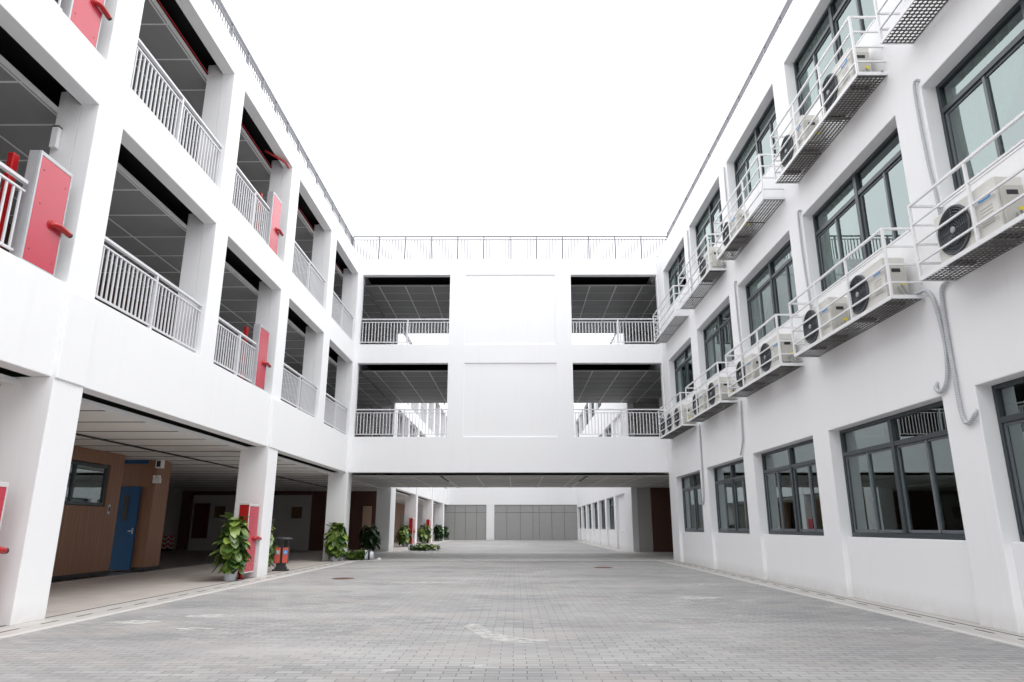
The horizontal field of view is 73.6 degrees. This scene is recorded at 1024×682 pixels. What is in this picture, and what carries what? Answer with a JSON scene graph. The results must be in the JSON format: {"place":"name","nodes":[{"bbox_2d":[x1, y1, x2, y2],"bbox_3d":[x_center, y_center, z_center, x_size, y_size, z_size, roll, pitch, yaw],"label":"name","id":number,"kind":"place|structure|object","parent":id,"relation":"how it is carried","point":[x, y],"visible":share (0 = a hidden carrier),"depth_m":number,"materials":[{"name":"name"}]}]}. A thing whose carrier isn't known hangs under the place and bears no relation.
{"place":"outdoors","nodes":[
{"label":"outdoors","id":0,"kind":"place"},
{"bbox_2d":[51,550,318,582],"bbox_3d":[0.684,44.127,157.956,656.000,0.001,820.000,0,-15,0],"label":"ground","id":1,"kind":"structure","parent":0,"point":[176,559],"depth_m":26.31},
{"bbox_2d":[161,535,173,550],"bbox_3d":[-18.210,10.702,36.259,0.590,0.779,0.246,0,-15,0],"label":"barrier","id":2,"kind":"object","parent":1,"relation":"on","point":[168,541],"visible":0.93,"depth_m":36.23,"materials":[{"name":"red metal"}]},
{"bbox_2d":[51,550,321,583],"bbox_3d":[-10.230,9.143,29.001,0.115,0.021,75.440,0,-15,0],"label":"arcade threshold","id":3,"kind":"object","parent":1,"relation":"on","point":[144,572],"depth_m":18.56,"materials":[{"name":"stone"}]},
{"bbox_2d":[0,0,447,625],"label":"school building","id":4,"kind":"structure","parent":1,"relation":"on","point":[124,346],"depth_m":15.29,"materials":[{"name":"paint"}]},
{"bbox_2d":[0,482,8,553],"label":"hose cabinet","id":5,"kind":"object","parent":4,"relation":"attached to","point":[3,496],"visible":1,"depth_m":8.73,"materials":[{"name":"red metal"}]},
{"bbox_2d":[0,150,72,276],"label":"hose cabinet","id":6,"kind":"object","parent":4,"relation":"attached to","point":[39,229],"visible":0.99,"depth_m":9.47,"materials":[{"name":"metal"}]},
{"bbox_2d":[49,125,62,148],"bbox_3d":[-7.038,-3.140,10.557,0.107,0.369,0.086,0,-15,0],"label":"wall light","id":7,"kind":"object","parent":4,"relation":"attached to","point":[55,137],"visible":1,"depth_m":10.53,"materials":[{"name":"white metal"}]},
{"bbox_2d":[60,0,111,48],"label":"hose cabinet","id":8,"kind":"object","parent":4,"relation":"attached to","point":[84,17],"visible":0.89,"depth_m":10.52,"materials":[{"name":"metal"}]},
{"bbox_2d":[64,460,108,505],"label":"window","id":9,"kind":"structure","parent":4,"relation":"in","point":[69,501],"depth_m":17.41,"materials":[{"name":"metal"}]},
{"bbox_2d":[109,487,141,569],"bbox_3d":[-11.332,5.444,19.970,0.697,2.353,0.107,0,-15,0],"label":"door","id":10,"kind":"structure","parent":4,"relation":"in","point":[129,500],"depth_m":19.96,"materials":[{"name":"blue paint"}]},
{"bbox_2d":[152,475,161,482],"bbox_3d":[-10.549,4.105,20.343,0.213,0.229,0.131,0,-15,0],"label":"emergency light","id":11,"kind":"object","parent":4,"relation":"attached to","point":[157,478],"visible":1,"depth_m":20.30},
{"bbox_2d":[155,460,164,467],"bbox_3d":[-10.500,3.672,20.436,0.180,0.246,0.194,0,-15,0],"label":"loudspeaker","id":12,"kind":"object","parent":4,"relation":"attached to","point":[160,463],"visible":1,"depth_m":20.35,"materials":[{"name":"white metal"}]},
{"bbox_2d":[191,503,210,537],"bbox_3d":[-17.322,9.995,38.118,0.861,1.886,0.038,0,-15,0],"label":"door","id":13,"kind":"structure","parent":4,"relation":"attached to","point":[200,520],"depth_m":38.10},
{"bbox_2d":[214,506,225,517],"bbox_3d":[-16.318,9.539,38.238,0.574,0.615,0.038,0,-15,0],"label":"picture","id":14,"kind":"object","parent":4,"relation":"attached to","point":[219,510],"visible":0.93,"depth_m":38.22},
{"bbox_2d":[237,503,261,578],"bbox_3d":[-6.554,4.986,17.059,0.364,1.829,0.814,0,-15,0],"label":"hose cabinet","id":15,"kind":"object","parent":4,"relation":"attached to","point":[251,511],"visible":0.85,"depth_m":17.02,"materials":[{"name":"red metal"}]},
{"bbox_2d":[157,0,341,270],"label":"sprinkler pipe","id":16,"kind":"object","parent":4,"relation":"attached to","point":[278,158],"visible":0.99,"depth_m":18.66,"materials":[{"name":"red metal"}]},
{"bbox_2d":[239,324,270,389],"bbox_3d":[-6.569,0.471,17.751,0.353,1.706,0.999,-4,-16,16],"label":"hose cabinet","id":17,"kind":"object","parent":4,"relation":"attached to","point":[261,333],"visible":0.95,"depth_m":17.61,"materials":[{"name":"metal"}]},
{"bbox_2d":[256,191,283,254],"bbox_3d":[-6.569,-3.169,18.738,0.353,1.706,0.999,-4,-16,16],"label":"hose cabinet","id":18,"kind":"object","parent":4,"relation":"attached to","point":[274,204],"visible":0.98,"depth_m":18.62,"materials":[{"name":"metal"}]},
{"bbox_2d":[291,507,301,517],"bbox_3d":[-12.013,9.574,38.209,0.574,0.615,0.038,0,-15,0],"label":"picture","id":19,"kind":"object","parent":4,"relation":"attached to","point":[296,512],"visible":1,"depth_m":38.19},
{"bbox_2d":[361,506,371,549],"bbox_3d":[-8.077,10.355,37.988,0.492,2.321,0.057,0,-15,0],"label":"beige door","id":20,"kind":"structure","parent":4,"relation":"in","point":[367,510],"depth_m":38.11,"materials":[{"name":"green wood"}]},
{"bbox_2d":[408,518,415,543],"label":"hose cabinet","id":21,"kind":"object","parent":4,"relation":"attached to","point":[411,526],"visible":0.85,"depth_m":43.88,"materials":[{"name":"red metal"}]},
{"bbox_2d":[0,540,449,635],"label":"drain strip","id":22,"kind":"object","parent":1,"relation":"on","point":[37,624],"visible":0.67,"depth_m":11.33,"materials":[{"name":"stone"}]},
{"bbox_2d":[443,526,449,539],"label":"potted plant","id":23,"kind":"object","parent":22,"relation":"on","point":[446,533],"visible":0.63,"depth_m":64.46,"materials":[{"name":"green plant"}]},
{"bbox_2d":[0,540,451,638],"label":"kerb","id":24,"kind":"structure","parent":1,"relation":"on","point":[52,626],"depth_m":10.67,"materials":[{"name":"stone"}]},
{"bbox_2d":[404,404,577,539],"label":"end building","id":25,"kind":"structure","parent":1,"relation":"on","point":[509,513],"depth_m":66.08,"materials":[{"name":"grey paint"}]},
{"bbox_2d":[360,560,673,560],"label":"passage kerb","id":26,"kind":"structure","parent":1,"relation":"on","point":[515,560],"depth_m":25.74,"materials":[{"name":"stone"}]},
{"bbox_2d":[573,540,1023,647],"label":"kerb","id":27,"kind":"structure","parent":1,"relation":"on","point":[958,631],"depth_m":9.96,"materials":[{"name":"concrete"}]},
{"bbox_2d":[574,540,1023,644],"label":"drain strip","id":28,"kind":"object","parent":1,"relation":"on","point":[1004,636],"visible":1,"depth_m":10.77,"materials":[{"name":"concrete"}]},
{"bbox_2d":[575,0,1023,633],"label":"classroom building","id":29,"kind":"structure","parent":1,"relation":"on","point":[869,464],"depth_m":13.09,"materials":[{"name":"paint"},{"name":"glass"},{"name":"metal"}]},
{"bbox_2d":[349,235,669,487],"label":"link building","id":30,"kind":"structure","parent":29,"relation":"attached to","point":[510,374],"depth_m":28.20,"materials":[{"name":"paint"}]},
{"bbox_2d":[595,503,597,528],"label":"window","id":31,"kind":"structure","parent":29,"relation":"in","point":[596,513],"depth_m":52.35,"materials":[{"name":"glass"}]},
{"bbox_2d":[601,500,605,528],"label":"window","id":32,"kind":"structure","parent":29,"relation":"in","point":[602,502],"depth_m":48.20,"materials":[{"name":"glass"}]},
{"bbox_2d":[609,498,614,529],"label":"window","id":33,"kind":"structure","parent":29,"relation":"in","point":[611,525],"depth_m":43.77,"materials":[{"name":"glass"}]},
{"bbox_2d":[653,285,688,342],"bbox_3d":[5.833,-0.930,25.392,0.485,1.119,3.611,0,-15,0],"label":"equipment rack","id":34,"kind":"object","parent":29,"relation":"attached to","point":[670,329],"visible":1,"depth_m":25.04,"materials":[{"name":"metal"}]},
{"bbox_2d":[672,263,679,297],"bbox_3d":[6.458,-1.959,26.695,0.102,2.010,1.151,0,-15,0],"label":"curtain","id":35,"kind":"object","parent":29,"relation":"hanging from","point":[677,274],"visible":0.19,"depth_m":26.74,"materials":[{"name":"fabric"}]},
{"bbox_2d":[658,392,696,438],"bbox_3d":[5.833,2.711,24.405,0.485,1.119,3.611,0,-15,0],"label":"equipment rack","id":36,"kind":"object","parent":29,"relation":"attached to","point":[683,427],"visible":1,"depth_m":23.93,"materials":[{"name":"metal"}]},
{"bbox_2d":[661,415,676,436],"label":"air conditioner","id":37,"kind":"object","parent":36,"relation":"on","point":[663,426],"visible":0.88,"depth_m":25.45,"materials":[{"name":"white metal"}]},
{"bbox_2d":[667,410,678,433],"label":"air conditioner","id":38,"kind":"object","parent":36,"relation":"on","point":[670,422],"visible":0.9,"depth_m":24.40,"materials":[{"name":"white metal"}]},
{"bbox_2d":[674,404,695,427],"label":"air conditioner","id":39,"kind":"object","parent":36,"relation":"on","point":[677,416],"visible":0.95,"depth_m":22.72,"materials":[{"name":"white metal"}]},
{"bbox_2d":[668,246,686,304],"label":"window","id":40,"kind":"structure","parent":29,"relation":"in","point":[680,262],"depth_m":26.33,"materials":[{"name":"glass"}]},
{"bbox_2d":[678,355,685,399],"bbox_3d":[6.459,1.663,25.798,0.102,2.092,0.988,0,-15,0],"label":"curtain","id":41,"kind":"object","parent":29,"relation":"hanging from","point":[680,360],"visible":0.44,"depth_m":25.77,"materials":[{"name":"fabric"}]},
{"bbox_2d":[674,343,693,402],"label":"window","id":42,"kind":"structure","parent":29,"relation":"in","point":[686,360],"depth_m":25.25,"materials":[{"name":"glass"}]},
{"bbox_2d":[687,230,692,299],"bbox_3d":[6.032,-2.502,23.205,0.046,2.707,0.090,0,-15,0],"label":"conduit","id":43,"kind":"object","parent":29,"relation":"attached to","point":[689,258],"visible":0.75,"depth_m":23.32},
{"bbox_2d":[681,472,703,531],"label":"window","id":44,"kind":"structure","parent":29,"relation":"in","point":[694,488],"depth_m":23.74,"materials":[{"name":"metal"}]},
{"bbox_2d":[698,424,703,504],"bbox_3d":[6.033,3.935,21.867,0.057,2.515,0.327,0,-15,0],"label":"conduit","id":45,"kind":"object","parent":29,"relation":"attached to","point":[701,464],"visible":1,"depth_m":21.75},
{"bbox_2d":[678,233,726,308],"bbox_3d":[5.815,-2.067,21.198,0.485,1.119,3.611,0,-15,0],"label":"equipment rack","id":46,"kind":"object","parent":29,"relation":"attached to","point":[714,271],"visible":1,"depth_m":20.81,"materials":[{"name":"metal"}]},
{"bbox_2d":[699,247,725,281],"bbox_3d":[5.787,-2.239,19.857,0.395,0.705,1.449,0,-15,0],"label":"air conditioner","id":47,"kind":"object","parent":46,"relation":"on","point":[715,263],"visible":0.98,"depth_m":19.51,"materials":[{"name":"white metal"}]},
{"bbox_2d":[700,212,710,254],"bbox_3d":[6.441,-3.077,22.572,0.102,2.010,1.151,0,-15,0],"label":"curtain","id":48,"kind":"object","parent":29,"relation":"hanging from","point":[707,229],"visible":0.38,"depth_m":22.56,"materials":[{"name":"fabric"}]},
{"bbox_2d":[695,186,721,265],"bbox_3d":[6.303,-3.517,21.546,0.090,1.789,3.510,0,-15,0],"label":"window","id":49,"kind":"structure","parent":29,"relation":"in","point":[712,211],"depth_m":21.70,"materials":[{"name":"metal"}]},
{"bbox_2d":[685,362,737,421],"bbox_3d":[5.815,1.574,20.211,0.485,1.119,3.611,0,-15,0],"label":"equipment rack","id":50,"kind":"object","parent":29,"relation":"attached to","point":[702,416],"visible":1,"depth_m":19.73,"materials":[{"name":"metal"}]},
{"bbox_2d":[692,389,713,415],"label":"air conditioner","id":51,"kind":"object","parent":50,"relation":"on","point":[702,399],"visible":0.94,"depth_m":20.47,"materials":[{"name":"white metal"}]},
{"bbox_2d":[708,377,736,407],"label":"air conditioner","id":52,"kind":"object","parent":50,"relation":"on","point":[714,391],"visible":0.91,"depth_m":18.63,"materials":[{"name":"white metal"}]},
{"bbox_2d":[708,322,718,375],"bbox_3d":[6.441,0.545,21.674,0.102,2.092,0.988,0,-15,0],"label":"curtain","id":53,"kind":"object","parent":29,"relation":"hanging from","point":[714,328],"visible":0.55,"depth_m":21.65,"materials":[{"name":"fabric"}]},
{"bbox_2d":[703,302,733,379],"bbox_3d":[6.303,0.092,20.568,0.090,1.888,3.510,0,-15,0],"label":"window","id":54,"kind":"structure","parent":29,"relation":"in","point":[721,326],"depth_m":20.71,"materials":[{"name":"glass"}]},
{"bbox_2d":[723,167,732,255],"bbox_3d":[6.014,-3.623,19.073,0.046,2.707,0.090,0,-15,0],"label":"conduit","id":55,"kind":"object","parent":29,"relation":"attached to","point":[725,191],"visible":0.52,"depth_m":19.27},
{"bbox_2d":[714,459,749,532],"bbox_3d":[6.303,4.433,19.391,0.090,1.937,3.510,0,-15,0],"label":"window","id":56,"kind":"structure","parent":29,"relation":"in","point":[733,479],"depth_m":19.52,"materials":[{"name":"metal"}]},
{"bbox_2d":[734,281,742,359],"bbox_3d":[6.029,-0.153,18.079,0.082,3.035,0.146,0,-15,0],"label":"conduit","id":57,"kind":"object","parent":29,"relation":"attached to","point":[735,282],"visible":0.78,"depth_m":18.27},
{"bbox_2d":[740,400,743,454],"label":"conduit","id":58,"kind":"object","parent":29,"relation":"attached to","point":[741,427],"visible":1,"depth_m":17.91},
{"bbox_2d":[740,140,756,198],"bbox_3d":[6.423,-4.197,18.441,0.102,2.010,1.151,0,-15,0],"label":"curtain","id":59,"kind":"object","parent":29,"relation":"hanging from","point":[752,171],"visible":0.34,"depth_m":18.42,"materials":[{"name":"fabric"}]},
{"bbox_2d":[714,154,784,259],"bbox_3d":[5.797,-3.202,17.011,0.485,1.119,3.611,0,-15,0],"label":"equipment rack","id":60,"kind":"object","parent":29,"relation":"attached to","point":[745,233],"visible":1,"depth_m":16.48,"materials":[{"name":"metal"}]},
{"bbox_2d":[722,209,753,250],"bbox_3d":[5.777,-2.861,17.561,0.395,0.705,1.449,0,-15,0],"label":"air conditioner","id":61,"kind":"object","parent":60,"relation":"on","point":[737,217],"visible":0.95,"depth_m":17.37,"materials":[{"name":"white metal"}]},
{"bbox_2d":[734,96,775,208],"bbox_3d":[6.285,-4.644,17.387,0.090,1.789,3.567,0,-15,0],"label":"window","id":62,"kind":"structure","parent":29,"relation":"in","point":[758,137],"depth_m":17.55,"materials":[{"name":"metal"}]},
{"bbox_2d":[752,273,767,339],"bbox_3d":[6.423,-0.575,17.543,0.102,2.092,0.988,0,-15,0],"label":"curtain","id":63,"kind":"object","parent":29,"relation":"hanging from","point":[761,281],"visible":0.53,"depth_m":17.66,"materials":[{"name":"fabric"}]},
{"bbox_2d":[725,314,803,396],"bbox_3d":[5.797,0.439,16.024,0.485,1.119,3.611,0,-15,0],"label":"equipment rack","id":64,"kind":"object","parent":29,"relation":"attached to","point":[785,371],"visible":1,"depth_m":15.48,"materials":[{"name":"metal"}]},
{"bbox_2d":[735,354,766,390],"bbox_3d":[5.777,0.747,16.456,0.395,0.705,1.449,0,-15,0],"label":"air conditioner","id":65,"kind":"object","parent":64,"relation":"on","point":[752,365],"visible":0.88,"depth_m":16.27,"materials":[{"name":"white metal"}]},
{"bbox_2d":[759,334,802,375],"bbox_3d":[5.769,0.297,14.794,0.395,0.705,1.449,0,-15,0],"label":"air conditioner","id":66,"kind":"object","parent":64,"relation":"on","point":[772,352],"visible":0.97,"depth_m":14.55,"materials":[{"name":"white metal"}]},
{"bbox_2d":[745,240,792,345],"bbox_3d":[6.285,-1.035,16.409,0.090,1.888,3.567,0,-15,0],"label":"window","id":67,"kind":"structure","parent":29,"relation":"in","point":[772,276],"depth_m":16.53,"materials":[{"name":"metal"}]},
{"bbox_2d":[761,439,823,535],"bbox_3d":[6.285,3.306,15.232,0.090,1.937,3.567,0,-15,0],"label":"window","id":68,"kind":"structure","parent":29,"relation":"in","point":[792,465],"depth_m":15.29,"materials":[{"name":"metal"}]},
{"bbox_2d":[797,209,815,349],"bbox_3d":[6.011,-1.276,13.940,0.082,3.035,0.146,0,-15,0],"label":"conduit","id":69,"kind":"object","parent":29,"relation":"attached to","point":[803,259],"visible":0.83,"depth_m":14.09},
{"bbox_2d":[802,26,828,108],"bbox_3d":[6.405,-5.319,14.302,0.102,2.010,1.151,0,-15,0],"label":"curtain","id":70,"kind":"object","parent":29,"relation":"hanging from","point":[812,97],"visible":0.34,"depth_m":14.45,"materials":[{"name":"fabric"}]},
{"bbox_2d":[793,0,863,115],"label":"window","id":71,"kind":"structure","parent":29,"relation":"in","point":[832,27],"depth_m":13.78,"materials":[{"name":"metal"}]},
{"bbox_2d":[770,16,887,183],"bbox_3d":[5.779,-4.331,12.848,0.485,1.119,3.611,0,-15,0],"label":"equipment rack","id":72,"kind":"object","parent":29,"relation":"attached to","point":[871,75],"visible":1,"depth_m":12.29,"materials":[{"name":"metal"}]},
{"bbox_2d":[779,115,826,174],"bbox_3d":[5.760,-3.934,13.604,0.395,0.705,1.449,0,-15,0],"label":"air conditioner","id":73,"kind":"object","parent":72,"relation":"on","point":[801,128],"visible":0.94,"depth_m":13.47,"materials":[{"name":"white metal"}]},
{"bbox_2d":[819,47,883,120],"bbox_3d":[5.752,-4.443,11.729,0.395,0.705,1.449,0,-15,0],"label":"air conditioner","id":74,"kind":"object","parent":72,"relation":"on","point":[862,53],"visible":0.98,"depth_m":11.59,"materials":[{"name":"white metal"}]},
{"bbox_2d":[822,185,856,284],"bbox_3d":[6.404,-1.745,13.226,0.102,2.092,1.356,0,-15,0],"label":"curtain","id":75,"kind":"object","parent":29,"relation":"hanging from","point":[847,221],"visible":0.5,"depth_m":13.34,"materials":[{"name":"fabric"}]},
{"bbox_2d":[788,227,924,356],"bbox_3d":[5.779,-0.690,11.861,0.485,1.119,3.611,0,-15,0],"label":"equipment rack","id":76,"kind":"object","parent":29,"relation":"attached to","point":[838,336],"visible":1,"depth_m":11.26,"materials":[{"name":"metal"}]},
{"bbox_2d":[802,297,859,348],"bbox_3d":[5.759,-0.332,12.475,0.395,0.705,1.449,0,-15,0],"label":"air conditioner","id":77,"kind":"object","parent":76,"relation":"on","point":[836,308],"visible":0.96,"depth_m":12.23,"materials":[{"name":"white metal"}]},
{"bbox_2d":[846,258,921,320],"bbox_3d":[5.752,-0.813,10.702,0.395,0.705,1.449,0,-15,0],"label":"air conditioner","id":78,"kind":"object","parent":76,"relation":"on","point":[871,285],"visible":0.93,"depth_m":10.51,"materials":[{"name":"white metal"}]},
{"bbox_2d":[812,128,901,291],"bbox_3d":[6.267,-2.161,12.258,0.090,1.888,3.592,0,-15,0],"label":"window","id":79,"kind":"structure","parent":29,"relation":"in","point":[859,192],"depth_m":12.29,"materials":[{"name":"metal"}]},
{"bbox_2d":[839,400,965,539],"bbox_3d":[6.267,2.180,11.081,0.090,1.937,3.592,0,-15,0],"label":"window","id":80,"kind":"structure","parent":29,"relation":"in","point":[894,445],"depth_m":11.05,"materials":[{"name":"metal"}]},
{"bbox_2d":[873,0,947,43],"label":"equipment rack","id":81,"kind":"object","parent":29,"relation":"attached to","point":[894,28],"visible":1,"depth_m":9.94,"materials":[{"name":"metal"}]},
{"bbox_2d":[915,289,949,393],"bbox_3d":[5.959,-0.032,9.666,0.172,1.532,0.425,0,-15,0],"label":"conduit","id":82,"kind":"object","parent":29,"relation":"attached to","point":[946,357],"visible":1,"depth_m":9.51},
{"bbox_2d":[913,78,952,270],"bbox_3d":[5.993,-2.406,9.769,0.082,3.035,0.146,0,-15,0],"label":"conduit","id":83,"kind":"object","parent":29,"relation":"attached to","point":[915,81],"visible":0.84,"depth_m":9.91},
{"bbox_2d":[939,275,978,424],"bbox_3d":[5.985,0.115,9.163,0.149,2.003,0.423,-3,-16,12],"label":"conduit","id":84,"kind":"object","parent":29,"relation":"attached to","point":[952,367],"visible":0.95,"depth_m":9.29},
{"bbox_2d":[907,111,1023,280],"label":"equipment rack","id":85,"kind":"object","parent":29,"relation":"attached to","point":[978,245],"visible":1,"depth_m":8.36,"materials":[{"name":"metal"}]},
{"bbox_2d":[934,176,1023,264],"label":"air conditioner","id":86,"kind":"object","parent":85,"relation":"on","point":[1001,196],"visible":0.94,"depth_m":8.15,"materials":[{"name":"white metal"}]},
{"bbox_2d":[936,0,1023,189],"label":"window","id":87,"kind":"structure","parent":29,"relation":"in","point":[982,77],"depth_m":9.15,"materials":[{"name":"metal"}]},
{"bbox_2d":[951,21,1023,179],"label":"curtain","id":88,"kind":"object","parent":29,"relation":"hanging from","point":[974,129],"visible":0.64,"depth_m":9.18,"materials":[{"name":"fabric"}]},
{"bbox_2d":[991,377,1023,540],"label":"window","id":89,"kind":"structure","parent":29,"relation":"in","point":[1004,421],"depth_m":8.57,"materials":[{"name":"metal"}]},
{"bbox_2d":[45,540,443,617],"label":"arcade floor","id":90,"kind":"structure","parent":0,"point":[70,597],"depth_m":15.09,"materials":[{"name":"tile"}]},
{"bbox_2d":[209,512,251,580],"bbox_3d":[-6.651,4.889,16.317,0.939,1.562,0.946,0,-15,0],"label":"potted plant","id":91,"kind":"object","parent":90,"relation":"on","point":[233,546],"visible":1,"depth_m":16.13,"materials":[{"name":"green plant"}]},
{"bbox_2d":[268,519,277,566],"bbox_3d":[-7.047,5.724,19.176,0.906,1.447,0.892,-6,-16,20],"label":"potted plant","id":92,"kind":"object","parent":90,"relation":"on","point":[272,549],"visible":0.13,"depth_m":19.14,"materials":[{"name":"green plant"}]},
{"bbox_2d":[272,537,292,570],"bbox_3d":[-6.670,6.164,19.853,0.558,0.951,0.346,3,-15,-11],"label":"litter bin","id":93,"kind":"object","parent":90,"relation":"on","point":[281,557],"visible":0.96,"depth_m":19.73,"materials":[{"name":"metal"}]},
{"bbox_2d":[323,522,348,560],"bbox_3d":[-6.584,7.476,25.522,1.010,1.387,0.959,0,-15,0],"label":"potted plant","id":94,"kind":"object","parent":90,"relation":"on","point":[335,544],"visible":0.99,"depth_m":25.28,"materials":[{"name":"green plant"}]},
{"bbox_2d":[358,524,381,550],"bbox_3d":[-7.204,9.982,34.702,1.224,1.353,1.175,0,-15,0],"label":"potted plant","id":95,"kind":"object","parent":90,"relation":"on","point":[369,539],"visible":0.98,"depth_m":34.48,"materials":[{"name":"green plant"}]},
{"bbox_2d":[394,524,412,546],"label":"potted plant","id":96,"kind":"object","parent":90,"relation":"on","point":[403,538],"visible":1,"depth_m":43.47,"materials":[{"name":"green plant"}]},
{"bbox_2d":[417,524,431,543],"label":"potted plant","id":97,"kind":"object","parent":90,"relation":"on","point":[423,536],"visible":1,"depth_m":51.83,"materials":[{"name":"green plant"}]},
{"bbox_2d":[433,524,443,540],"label":"potted plant","id":98,"kind":"object","parent":90,"relation":"on","point":[438,531],"visible":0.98,"depth_m":60.77,"materials":[{"name":"green plant"}]},
{"bbox_2d":[214,0,786,411],"label":"sky","id":99,"kind":"structure","parent":0,"point":[414,117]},
{"bbox_2d":[347,552,673,559],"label":"passage floor","id":100,"kind":"structure","parent":0,"point":[526,555],"depth_m":29.02,"materials":[{"name":"tile"}]},
{"bbox_2d":[343,550,373,559],"bbox_3d":[-5.930,8.125,26.024,1.317,0.405,0.846,1,-15,-4],"label":"toppled plant","id":101,"kind":"object","parent":100,"relation":"on","point":[360,555],"visible":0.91,"depth_m":25.93,"materials":[{"name":"green plant"}]},
{"bbox_2d":[402,540,618,551],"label":"courtyard paving","id":102,"kind":"structure","parent":0,"point":[512,546],"depth_m":44.01,"materials":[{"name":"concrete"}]},
{"bbox_2d":[408,543,440,550],"bbox_3d":[-4.619,10.906,36.269,1.765,0.398,0.857,-1,-15,3],"label":"toppled plant","id":103,"kind":"object","parent":102,"relation":"on","point":[421,547],"visible":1,"depth_m":36.12,"materials":[{"name":"green plant"}]},
{"bbox_2d":[0,561,1023,681],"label":"courtyard paving","id":104,"kind":"structure","parent":0,"point":[623,621],"depth_m":7.95,"materials":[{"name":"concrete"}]},
{"bbox_2d":[114,620,161,624],"bbox_3d":[-5.028,3.744,9.122,0.591,0.001,0.463,-7,-17,26],"label":"cement smear","id":105,"kind":"object","parent":104,"relation":"on","point":[139,621],"visible":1,"depth_m":9.18,"materials":[{"name":"grey"}]},
{"bbox_2d":[187,614,235,617],"bbox_3d":[-4.273,3.917,9.758,0.750,0.001,0.420,0,-15,0],"label":"cement smear","id":106,"kind":"object","parent":104,"relation":"on","point":[214,616],"visible":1,"depth_m":9.69,"materials":[{"name":"grey"}]},
{"bbox_2d":[464,624,547,642],"bbox_3d":[-0.247,3.480,8.147,0.564,0.001,1.750,10,-18,-33],"label":"cement smear","id":107,"kind":"object","parent":104,"relation":"on","point":[505,637],"visible":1,"depth_m":7.92,"materials":[{"name":"grey"}]},
{"bbox_2d":[0,560,1022,636],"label":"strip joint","id":108,"kind":"object","parent":104,"relation":"on","point":[680,562],"visible":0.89,"depth_m":11.59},
{"bbox_2d":[0,563,1023,639],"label":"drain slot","id":109,"kind":"object","parent":104,"relation":"on","point":[330,564],"visible":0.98,"depth_m":10.60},
{"bbox_2d":[676,595,721,599],"bbox_3d":[3.324,4.583,12.216,0.800,0.001,0.800,-7,-16,23],"label":"cement smear","id":110,"kind":"object","parent":104,"relation":"on","point":[701,597],"visible":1,"depth_m":12.29,"materials":[{"name":"grey"}]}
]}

